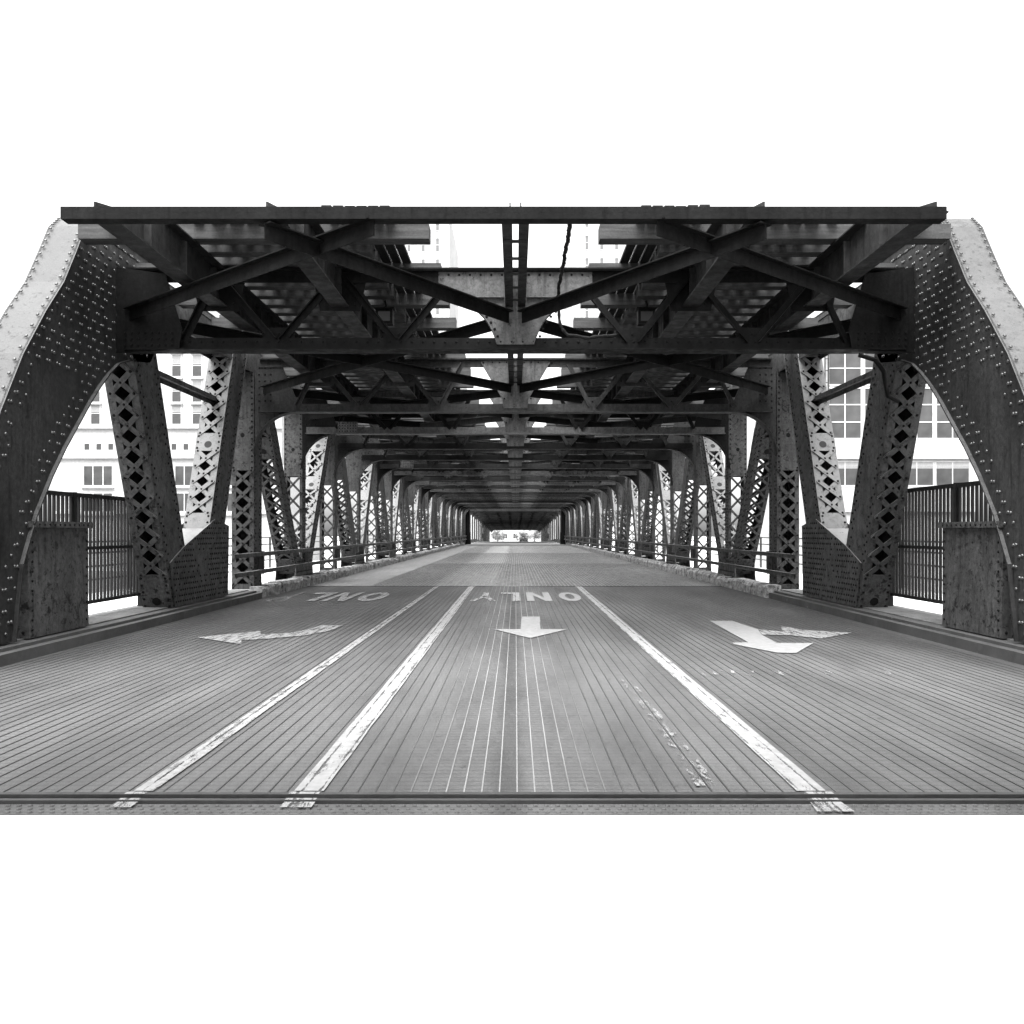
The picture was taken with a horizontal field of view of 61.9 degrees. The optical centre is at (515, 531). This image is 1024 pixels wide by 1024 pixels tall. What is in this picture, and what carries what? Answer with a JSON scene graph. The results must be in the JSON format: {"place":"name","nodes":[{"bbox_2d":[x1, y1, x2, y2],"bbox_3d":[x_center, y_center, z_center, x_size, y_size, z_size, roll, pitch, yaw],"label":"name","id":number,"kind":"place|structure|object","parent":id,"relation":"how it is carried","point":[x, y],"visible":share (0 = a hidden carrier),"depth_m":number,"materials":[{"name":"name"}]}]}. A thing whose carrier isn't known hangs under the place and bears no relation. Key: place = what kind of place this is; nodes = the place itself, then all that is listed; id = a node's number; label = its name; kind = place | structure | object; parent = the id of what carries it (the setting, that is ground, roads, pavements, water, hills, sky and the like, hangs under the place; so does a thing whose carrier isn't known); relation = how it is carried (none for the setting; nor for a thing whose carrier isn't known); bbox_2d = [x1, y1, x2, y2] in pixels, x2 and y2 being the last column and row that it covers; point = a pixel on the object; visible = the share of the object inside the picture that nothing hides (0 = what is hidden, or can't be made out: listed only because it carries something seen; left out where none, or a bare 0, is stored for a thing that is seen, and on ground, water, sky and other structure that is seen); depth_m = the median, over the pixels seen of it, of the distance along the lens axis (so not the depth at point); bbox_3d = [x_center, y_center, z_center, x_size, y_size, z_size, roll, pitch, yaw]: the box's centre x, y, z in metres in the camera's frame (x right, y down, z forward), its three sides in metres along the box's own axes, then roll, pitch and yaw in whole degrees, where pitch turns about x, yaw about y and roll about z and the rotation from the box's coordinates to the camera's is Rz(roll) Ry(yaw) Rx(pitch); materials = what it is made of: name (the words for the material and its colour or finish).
{"place":"outdoors","nodes":[
{"label":"outdoors","id":0,"kind":"place"},
{"bbox_2d":[88,543,452,613],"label":"footway","id":1,"kind":"structure","parent":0,"point":[119,603],"depth_m":17.35,"materials":[{"name":"concrete"}]},
{"bbox_2d":[88,534,418,580],"bbox_3d":[-9.500,0.800,55.000,0.060,1.200,98.000,0,0,0],"label":"footway railing","id":2,"kind":"object","parent":1,"relation":"on","point":[269,544],"visible":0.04,"depth_m":33.00,"materials":[{"name":"metal"}]},
{"bbox_2d":[88,536,724,593],"bbox_3d":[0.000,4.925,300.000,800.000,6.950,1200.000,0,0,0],"label":"ground","id":3,"kind":"structure","parent":0,"point":[701,540],"depth_m":196.24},
{"bbox_2d":[56,311,320,568],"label":"office building","id":4,"kind":"structure","parent":3,"relation":"on","point":[89,463],"depth_m":110.00,"materials":[{"name":"paint"}]},
{"bbox_2d":[84,443,89,450],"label":"window","id":5,"kind":"structure","parent":4,"relation":"in","point":[86,445],"depth_m":109.99,"materials":[{"name":"white glass"}]},
{"bbox_2d":[88,402,101,425],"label":"window","id":6,"kind":"structure","parent":4,"relation":"in","point":[95,409],"depth_m":109.96,"materials":[{"name":"grey glass"}]},
{"bbox_2d":[91,389,101,403],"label":"window","id":7,"kind":"structure","parent":4,"relation":"in","point":[97,399],"depth_m":109.99,"materials":[{"name":"white glass"}]},
{"bbox_2d":[81,465,113,487],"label":"window","id":8,"kind":"structure","parent":4,"relation":"in","point":[94,476],"depth_m":109.99,"materials":[{"name":"grey glass"}]},
{"bbox_2d":[83,492,112,514],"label":"window","id":9,"kind":"structure","parent":4,"relation":"in","point":[97,493],"depth_m":109.99,"materials":[{"name":"white glass"}]},
{"bbox_2d":[96,443,101,450],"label":"window","id":10,"kind":"structure","parent":4,"relation":"in","point":[98,445],"depth_m":109.99,"materials":[{"name":"white glass"}]},
{"bbox_2d":[108,443,113,450],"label":"window","id":11,"kind":"structure","parent":4,"relation":"in","point":[110,445],"depth_m":109.99,"materials":[{"name":"white glass"}]},
{"bbox_2d":[171,443,176,450],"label":"window","id":12,"kind":"structure","parent":4,"relation":"in","point":[173,445],"depth_m":109.98,"materials":[{"name":"white glass"}]},
{"bbox_2d":[169,379,182,403],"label":"window","id":13,"kind":"structure","parent":4,"relation":"in","point":[176,396],"depth_m":109.99,"materials":[{"name":"grey glass"}]},
{"bbox_2d":[169,402,182,425],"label":"window","id":14,"kind":"structure","parent":4,"relation":"in","point":[176,409],"depth_m":109.96,"materials":[{"name":"clear glass"}]},
{"bbox_2d":[171,354,182,378],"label":"window","id":15,"kind":"structure","parent":4,"relation":"in","point":[176,359],"depth_m":109.96,"materials":[{"name":"clear glass"}]},
{"bbox_2d":[177,492,188,514],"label":"window","id":16,"kind":"structure","parent":4,"relation":"in","point":[182,496],"depth_m":109.99,"materials":[{"name":"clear glass"}]},
{"bbox_2d":[174,465,192,487],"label":"window","id":17,"kind":"structure","parent":4,"relation":"in","point":[182,473],"depth_m":109.99,"materials":[{"name":"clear glass"}]},
{"bbox_2d":[183,443,188,450],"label":"window","id":18,"kind":"structure","parent":4,"relation":"in","point":[185,445],"depth_m":109.99,"materials":[{"name":"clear glass"}]},
{"bbox_2d":[190,379,201,403],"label":"window","id":19,"kind":"structure","parent":4,"relation":"in","point":[197,383],"depth_m":109.96,"materials":[{"name":"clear glass"}]},
{"bbox_2d":[190,402,201,425],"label":"window","id":20,"kind":"structure","parent":4,"relation":"in","point":[196,408],"depth_m":109.96,"materials":[{"name":"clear glass"}]},
{"bbox_2d":[190,354,203,378],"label":"window","id":21,"kind":"structure","parent":4,"relation":"in","point":[196,358],"depth_m":109.96,"materials":[{"name":"clear glass"}]},
{"bbox_2d":[226,492,231,514],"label":"window","id":22,"kind":"structure","parent":4,"relation":"in","point":[229,507],"depth_m":109.99,"materials":[{"name":"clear glass"}]},
{"bbox_2d":[267,465,283,487],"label":"window","id":23,"kind":"structure","parent":4,"relation":"in","point":[271,473],"depth_m":109.99,"materials":[{"name":"clear glass"}]},
{"bbox_2d":[361,224,466,552],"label":"tower building","id":24,"kind":"structure","parent":0,"point":[442,248],"depth_m":142.00,"materials":[{"name":"concrete"}]},
{"bbox_2d":[435,224,439,230],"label":"window","id":25,"kind":"structure","parent":24,"relation":"in","point":[437,226],"depth_m":141.99,"materials":[{"name":"clear glass"}]},
{"bbox_2d":[435,238,439,251],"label":"window","id":26,"kind":"structure","parent":24,"relation":"in","point":[437,240],"depth_m":141.99,"materials":[{"name":"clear glass"}]},
{"bbox_2d":[435,309,439,314],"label":"window","id":27,"kind":"structure","parent":24,"relation":"in","point":[437,311],"depth_m":141.99,"materials":[{"name":"white glass"}]},
{"bbox_2d":[471,515,551,540],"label":"apartment building","id":28,"kind":"structure","parent":0,"point":[510,535],"depth_m":330.00,"materials":[{"name":"concrete"}]},
{"bbox_2d":[0,546,1023,791],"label":"road deck","id":29,"kind":"structure","parent":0,"point":[514,668],"depth_m":7.79,"materials":[{"name":"metal"}]},
{"bbox_2d":[0,590,261,666],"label":"kerb","id":30,"kind":"structure","parent":29,"relation":"on","point":[104,625],"depth_m":12.58,"materials":[{"name":"grey concrete"}]},
{"bbox_2d":[17,521,92,638],"bbox_3d":[-6.345,0.590,11.169,0.890,1.440,1.542,0,0,0],"label":"steel pedestal","id":31,"kind":"object","parent":30,"relation":"on","point":[54,596],"visible":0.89,"depth_m":11.05,"materials":[{"name":"grey metal"}]},
{"bbox_2d":[37,490,142,605],"bbox_3d":[-6.600,0.360,12.735,0.090,1.900,4.670,0,0,0],"label":"picket fence","id":32,"kind":"object","parent":30,"relation":"on","point":[127,582],"visible":0.48,"depth_m":13.70,"materials":[{"name":"metal"}]},
{"bbox_2d":[228,543,464,597],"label":"kerb","id":33,"kind":"structure","parent":29,"relation":"on","point":[271,588],"depth_m":25.86,"materials":[{"name":"concrete"}]},
{"bbox_2d":[0,792,1023,803],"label":"expansion joint","id":34,"kind":"object","parent":29,"relation":"on","point":[521,797],"visible":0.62,"depth_m":4.78,"materials":[{"name":"metal"}]},
{"bbox_2d":[0,792,1023,814],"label":"joint plate","id":35,"kind":"object","parent":29,"relation":"on","point":[312,808],"visible":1,"depth_m":4.60,"materials":[{"name":"metal"}]},
{"bbox_2d":[0,201,1023,643],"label":"steel bridge","id":36,"kind":"structure","parent":29,"relation":"on","point":[398,415],"depth_m":13.92,"materials":[{"name":"paint"}]},
{"bbox_2d":[233,536,466,577],"bbox_3d":[-5.855,0.715,59.700,0.150,0.530,84.000,0,0,0],"label":"kerb railing","id":37,"kind":"object","parent":36,"relation":"attached to","point":[261,555],"visible":1,"depth_m":25.18,"materials":[{"name":"metal"}]},
{"bbox_2d":[374,300,395,325],"bbox_3d":[-2.200,-3.695,14.400,0.340,0.410,0.260,0,0,0],"label":"lamp box","id":38,"kind":"object","parent":36,"relation":"hanging from","point":[386,314],"visible":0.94,"depth_m":14.30,"materials":[{"name":"metal"}]},
{"bbox_2d":[556,224,616,339],"bbox_3d":[1.037,-3.208,10.860,0.936,0.751,3.568,0,0,0],"label":"hanging cable","id":39,"kind":"object","parent":36,"relation":"hanging from","point":[567,242],"visible":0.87,"depth_m":12.31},
{"bbox_2d":[635,300,656,325],"bbox_3d":[2.200,-3.695,14.400,0.340,0.410,0.260,0,0,0],"label":"lamp box","id":40,"kind":"object","parent":36,"relation":"hanging from","point":[645,313],"visible":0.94,"depth_m":14.30,"materials":[{"name":"metal"}]},
{"bbox_2d":[564,535,795,577],"bbox_3d":[5.835,0.715,59.700,0.190,0.530,84.000,0,0,0],"label":"kerb railing","id":41,"kind":"object","parent":36,"relation":"attached to","point":[769,555],"visible":1,"depth_m":25.28,"materials":[{"name":"metal"}]},
{"bbox_2d":[566,543,802,597],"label":"kerb","id":42,"kind":"structure","parent":29,"relation":"on","point":[758,588],"depth_m":25.91,"materials":[{"name":"concrete"}]},
{"bbox_2d":[769,590,1023,664],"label":"kerb","id":43,"kind":"structure","parent":29,"relation":"on","point":[925,625],"depth_m":12.72,"materials":[{"name":"grey concrete"}]},
{"bbox_2d":[888,481,993,605],"bbox_3d":[6.600,0.290,12.735,0.090,2.040,4.670,0,0,0],"label":"picket fence","id":44,"kind":"object","parent":43,"relation":"on","point":[912,574],"visible":0.37,"depth_m":13.70,"materials":[{"name":"metal"}]},
{"bbox_2d":[938,521,1013,638],"bbox_3d":[6.345,0.590,11.169,0.890,1.440,1.542,0,0,0],"label":"steel pedestal","id":45,"kind":"object","parent":43,"relation":"on","point":[976,597],"visible":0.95,"depth_m":11.05,"materials":[{"name":"grey metal"}]},
{"bbox_2d":[0,0,1023,535],"label":"sky","id":46,"kind":"structure","parent":0,"point":[107,102],"materials":[{"name":"white"}]},
{"bbox_2d":[324,541,716,547],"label":"road","id":47,"kind":"structure","parent":0,"point":[515,543],"depth_m":108.10,"materials":[{"name":"grey asphalt"}]},
{"bbox_2d":[490,530,506,540],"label":"street tree","id":48,"kind":"object","parent":47,"relation":"on","point":[498,537],"visible":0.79,"depth_m":245.47,"materials":[{"name":"grey plant"}]},
{"bbox_2d":[470,509,560,542],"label":"elevated railway","id":49,"kind":"object","parent":47,"relation":"on","point":[492,520],"visible":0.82,"depth_m":141.02,"materials":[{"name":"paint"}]},
{"bbox_2d":[514,530,526,540],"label":"street tree","id":50,"kind":"object","parent":47,"relation":"on","point":[523,534],"visible":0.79,"depth_m":261.57,"materials":[{"name":"grey plant"}]},
{"bbox_2d":[526,530,540,540],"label":"street tree","id":51,"kind":"object","parent":47,"relation":"on","point":[538,534],"visible":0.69,"depth_m":249.85,"materials":[{"name":"grey plant"}]},
{"bbox_2d":[557,224,680,552],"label":"tower building","id":52,"kind":"structure","parent":0,"point":[585,249],"depth_m":132.00,"materials":[{"name":"concrete"}]},
{"bbox_2d":[585,235,588,249],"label":"window","id":53,"kind":"structure","parent":52,"relation":"in","point":[586,236],"depth_m":132.00,"materials":[{"name":"white glass"}]},
{"bbox_2d":[585,257,588,266],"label":"window","id":54,"kind":"structure","parent":52,"relation":"in","point":[586,258],"depth_m":132.00,"materials":[{"name":"white glass"}]},
{"bbox_2d":[585,309,588,317],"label":"window","id":55,"kind":"structure","parent":52,"relation":"in","point":[586,310],"depth_m":132.00,"materials":[{"name":"white glass"}]},
{"bbox_2d":[599,257,603,262],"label":"window","id":56,"kind":"structure","parent":52,"relation":"in","point":[601,259],"depth_m":131.98,"materials":[{"name":"white glass"}]},
{"bbox_2d":[614,257,618,262],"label":"window","id":57,"kind":"structure","parent":52,"relation":"in","point":[616,259],"depth_m":131.96,"materials":[{"name":"white glass"}]},
{"bbox_2d":[578,543,942,613],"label":"footway","id":58,"kind":"structure","parent":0,"point":[909,603],"depth_m":17.35,"materials":[{"name":"concrete"}]},
{"bbox_2d":[612,534,942,580],"bbox_3d":[9.500,0.800,55.000,0.060,1.200,98.000,0,0,0],"label":"footway railing","id":59,"kind":"object","parent":58,"relation":"on","point":[760,544],"visible":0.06,"depth_m":33.00,"materials":[{"name":"metal"}]},
{"bbox_2d":[747,311,974,593],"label":"office building","id":60,"kind":"structure","parent":0,"point":[940,456],"depth_m":71.98,"materials":[{"name":"white concrete"}]},
{"bbox_2d":[829,387,861,438],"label":"window","id":61,"kind":"structure","parent":60,"relation":"in","point":[845,409],"depth_m":71.98,"materials":[{"name":"grey glass"}]},
{"bbox_2d":[829,354,861,385],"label":"window","id":62,"kind":"structure","parent":60,"relation":"in","point":[843,368],"depth_m":71.98,"materials":[{"name":"grey glass"}]},
{"bbox_2d":[838,461,858,485],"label":"window","id":63,"kind":"structure","parent":60,"relation":"in","point":[847,469],"depth_m":71.98,"materials":[{"name":"grey glass"}]},
{"bbox_2d":[863,387,869,428],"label":"window","id":64,"kind":"structure","parent":60,"relation":"in","point":[865,389],"depth_m":71.98,"materials":[{"name":"white glass"}]},
{"bbox_2d":[863,354,874,385],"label":"window","id":65,"kind":"structure","parent":60,"relation":"in","point":[867,365],"depth_m":71.98,"materials":[{"name":"white glass"}]},
{"bbox_2d":[908,461,933,485],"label":"window","id":66,"kind":"structure","parent":60,"relation":"in","point":[922,472],"depth_m":71.98,"materials":[{"name":"grey glass"}]},
{"bbox_2d":[916,387,933,438],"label":"window","id":67,"kind":"structure","parent":60,"relation":"in","point":[925,429],"depth_m":71.98,"materials":[{"name":"grey glass"}]},
{"bbox_2d":[935,397,958,438],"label":"window","id":68,"kind":"structure","parent":60,"relation":"in","point":[943,428],"depth_m":71.98,"materials":[{"name":"grey glass"}]},
{"bbox_2d":[935,461,969,484],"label":"window","id":69,"kind":"structure","parent":60,"relation":"in","point":[946,472],"depth_m":71.98,"materials":[{"name":"grey glass"}]}
]}

